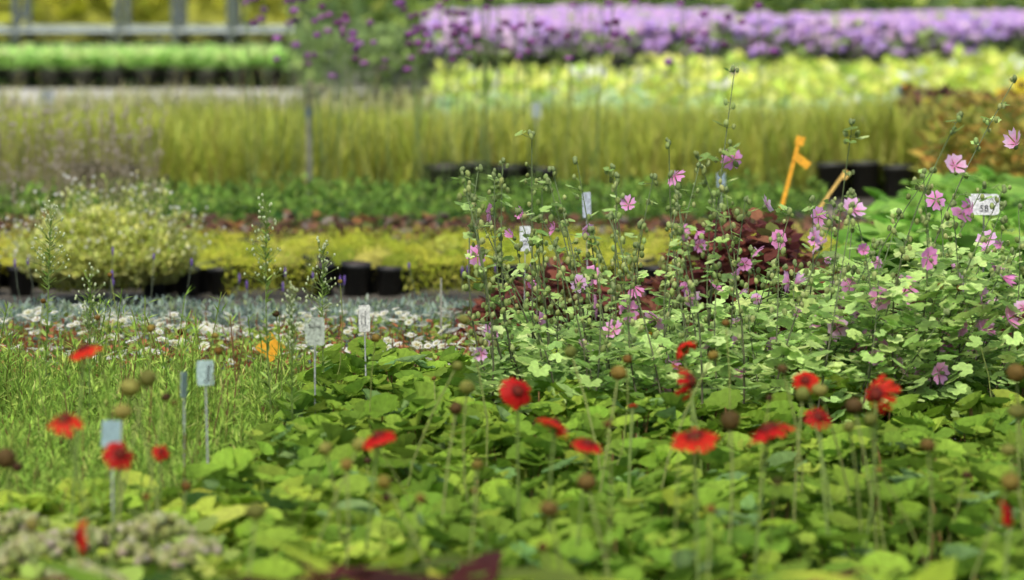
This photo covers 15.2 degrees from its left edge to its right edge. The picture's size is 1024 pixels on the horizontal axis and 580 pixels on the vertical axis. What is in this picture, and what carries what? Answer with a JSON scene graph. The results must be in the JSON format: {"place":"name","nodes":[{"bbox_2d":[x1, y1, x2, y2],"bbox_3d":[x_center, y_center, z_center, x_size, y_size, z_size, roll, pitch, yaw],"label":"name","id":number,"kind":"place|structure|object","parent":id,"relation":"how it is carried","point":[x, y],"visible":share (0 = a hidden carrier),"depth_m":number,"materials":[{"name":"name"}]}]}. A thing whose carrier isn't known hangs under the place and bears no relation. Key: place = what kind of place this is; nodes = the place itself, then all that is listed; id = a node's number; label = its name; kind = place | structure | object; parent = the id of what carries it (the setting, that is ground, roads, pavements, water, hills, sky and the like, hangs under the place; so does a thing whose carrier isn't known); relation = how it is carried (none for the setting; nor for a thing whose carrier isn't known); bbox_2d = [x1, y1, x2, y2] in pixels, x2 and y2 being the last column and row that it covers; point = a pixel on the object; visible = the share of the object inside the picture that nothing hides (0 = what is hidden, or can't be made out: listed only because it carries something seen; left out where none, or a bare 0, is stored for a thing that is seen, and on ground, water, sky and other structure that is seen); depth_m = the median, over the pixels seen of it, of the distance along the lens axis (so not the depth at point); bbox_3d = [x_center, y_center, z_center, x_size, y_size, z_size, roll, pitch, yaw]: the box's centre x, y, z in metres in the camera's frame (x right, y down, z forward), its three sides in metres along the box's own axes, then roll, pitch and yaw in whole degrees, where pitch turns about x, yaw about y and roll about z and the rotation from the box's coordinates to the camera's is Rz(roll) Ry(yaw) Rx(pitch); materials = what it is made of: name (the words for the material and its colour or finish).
{"place":"outdoors","nodes":[
{"label":"outdoors","id":0,"kind":"place"},
{"bbox_2d":[0,269,344,559],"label":"grass","id":1,"kind":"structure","parent":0,"point":[44,457],"depth_m":8.87,"materials":[{"name":"green plant"}]},
{"bbox_2d":[0,89,377,111],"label":"path","id":2,"kind":"structure","parent":0,"point":[27,91],"depth_m":28.94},
{"bbox_2d":[0,36,991,484],"bbox_3d":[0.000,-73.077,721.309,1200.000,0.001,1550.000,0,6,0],"label":"ground","id":3,"kind":"structure","parent":0,"point":[276,296],"depth_m":14.42,"materials":[{"name":"fabric"}]},
{"bbox_2d":[0,508,241,579],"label":"stonecrop plants","id":4,"kind":"object","parent":3,"relation":"on","point":[56,543],"visible":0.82,"depth_m":6.70,"materials":[{"name":"green plant"}]},
{"bbox_2d":[0,66,293,88],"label":"plant pots","id":5,"kind":"object","parent":3,"relation":"on","point":[114,76],"visible":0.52,"depth_m":29.55,"materials":[{"name":"plastic"}]},
{"bbox_2d":[0,0,296,46],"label":"trolley frames","id":6,"kind":"structure","parent":3,"relation":"on","point":[174,30],"depth_m":33.92,"materials":[{"name":"grey metal"}]},
{"bbox_2d":[27,193,340,436],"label":"tall weeds","id":7,"kind":"object","parent":3,"relation":"on","point":[266,341],"visible":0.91,"depth_m":9.14,"materials":[{"name":"green plant"}]},
{"bbox_2d":[0,305,575,417],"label":"reddish-brown plants","id":8,"kind":"object","parent":3,"relation":"on","point":[433,330],"visible":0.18,"depth_m":11.25,"materials":[{"name":"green plant"}]},
{"bbox_2d":[0,303,561,368],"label":"white flowers","id":9,"kind":"object","parent":8,"relation":"on","point":[204,329],"visible":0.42,"depth_m":11.30,"materials":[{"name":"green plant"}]},
{"bbox_2d":[0,247,613,377],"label":"silvery-blue plants","id":10,"kind":"object","parent":3,"relation":"on","point":[428,308],"visible":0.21,"depth_m":11.97,"materials":[{"name":"grey plant"}]},
{"bbox_2d":[297,80,323,196],"bbox_3d":[-0.968,-0.707,18.475,0.133,0.605,0.042,0,6,0],"label":"impact sprinkler","id":11,"kind":"object","parent":3,"relation":"on","point":[308,150],"visible":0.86,"depth_m":18.45,"materials":[{"name":"grey metal"}]},
{"bbox_2d":[0,236,838,296],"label":"plant pots","id":12,"kind":"object","parent":3,"relation":"on","point":[388,281],"visible":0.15,"depth_m":14.36,"materials":[{"name":"plastic"}]},
{"bbox_2d":[0,170,849,295],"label":"golden moss plants","id":13,"kind":"object","parent":12,"relation":"in","point":[93,236],"visible":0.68,"depth_m":14.20,"materials":[{"name":"yellow plant"}]},
{"bbox_2d":[0,99,921,237],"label":"plants","id":14,"kind":"object","parent":3,"relation":"on","point":[400,206],"visible":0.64,"depth_m":16.62,"materials":[{"name":"green plant"}]},
{"bbox_2d":[0,470,955,579],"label":"leafy plants","id":15,"kind":"object","parent":3,"relation":"on","point":[484,566],"visible":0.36,"depth_m":6.95,"materials":[{"name":"green plant"}]},
{"bbox_2d":[0,67,966,197],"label":"golden grass","id":16,"kind":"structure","parent":3,"relation":"on","point":[196,147],"depth_m":19.04,"materials":[{"name":"green plant"}]},
{"bbox_2d":[67,159,915,198],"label":"plant pots","id":17,"kind":"object","parent":3,"relation":"on","point":[866,174],"visible":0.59,"depth_m":18.90,"materials":[{"name":"plastic"}]},
{"bbox_2d":[0,0,1023,160],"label":"yellow-green plants","id":18,"kind":"object","parent":3,"relation":"on","point":[836,46],"visible":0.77,"depth_m":27.45,"materials":[{"name":"green plant"}]},
{"bbox_2d":[255,83,1017,361],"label":"yellow tags","id":19,"kind":"object","parent":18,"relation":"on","point":[801,160],"visible":0.41,"depth_m":13.02,"materials":[{"name":"plastic"}]},
{"bbox_2d":[0,207,1023,349],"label":"red-leaved plants","id":20,"kind":"object","parent":3,"relation":"on","point":[762,226],"visible":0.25,"depth_m":11.82,"materials":[{"name":"brown plant"}]},
{"bbox_2d":[0,277,1023,579],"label":"flower stems","id":21,"kind":"object","parent":3,"relation":"on","point":[550,519],"visible":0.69,"depth_m":7.03,"materials":[{"name":"green plant"}]},
{"bbox_2d":[0,273,1023,578],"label":"flowers","id":22,"kind":"object","parent":21,"relation":"on","point":[806,385],"visible":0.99,"depth_m":6.92,"materials":[{"name":"red plant"}]},
{"bbox_2d":[232,0,792,219],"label":"vervain plants","id":23,"kind":"object","parent":3,"relation":"on","point":[417,29],"visible":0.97,"depth_m":17.21,"materials":[{"name":"green plant"}]},
{"bbox_2d":[3,333,1023,579],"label":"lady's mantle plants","id":24,"kind":"object","parent":3,"relation":"on","point":[399,395],"visible":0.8,"depth_m":7.80,"materials":[{"name":"green plant"}]},
{"bbox_2d":[43,84,999,515],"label":"plant labels","id":25,"kind":"object","parent":3,"relation":"on","point":[313,336],"visible":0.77,"depth_m":8.96,"materials":[{"name":"plastic"}]},
{"bbox_2d":[450,65,1023,463],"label":"mallow shrub","id":26,"kind":"object","parent":3,"relation":"on","point":[811,361],"depth_m":9.18,"materials":[{"name":"green plant"}]},
{"bbox_2d":[815,81,1023,339],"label":"plants","id":27,"kind":"object","parent":3,"relation":"on","point":[1006,168],"visible":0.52,"depth_m":15.49,"materials":[{"name":"green plant"}]},
{"bbox_2d":[895,77,1023,108],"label":"orange flowers","id":28,"kind":"object","parent":27,"relation":"on","point":[1019,88],"visible":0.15,"depth_m":20.29,"materials":[{"name":"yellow plant"}]}
]}

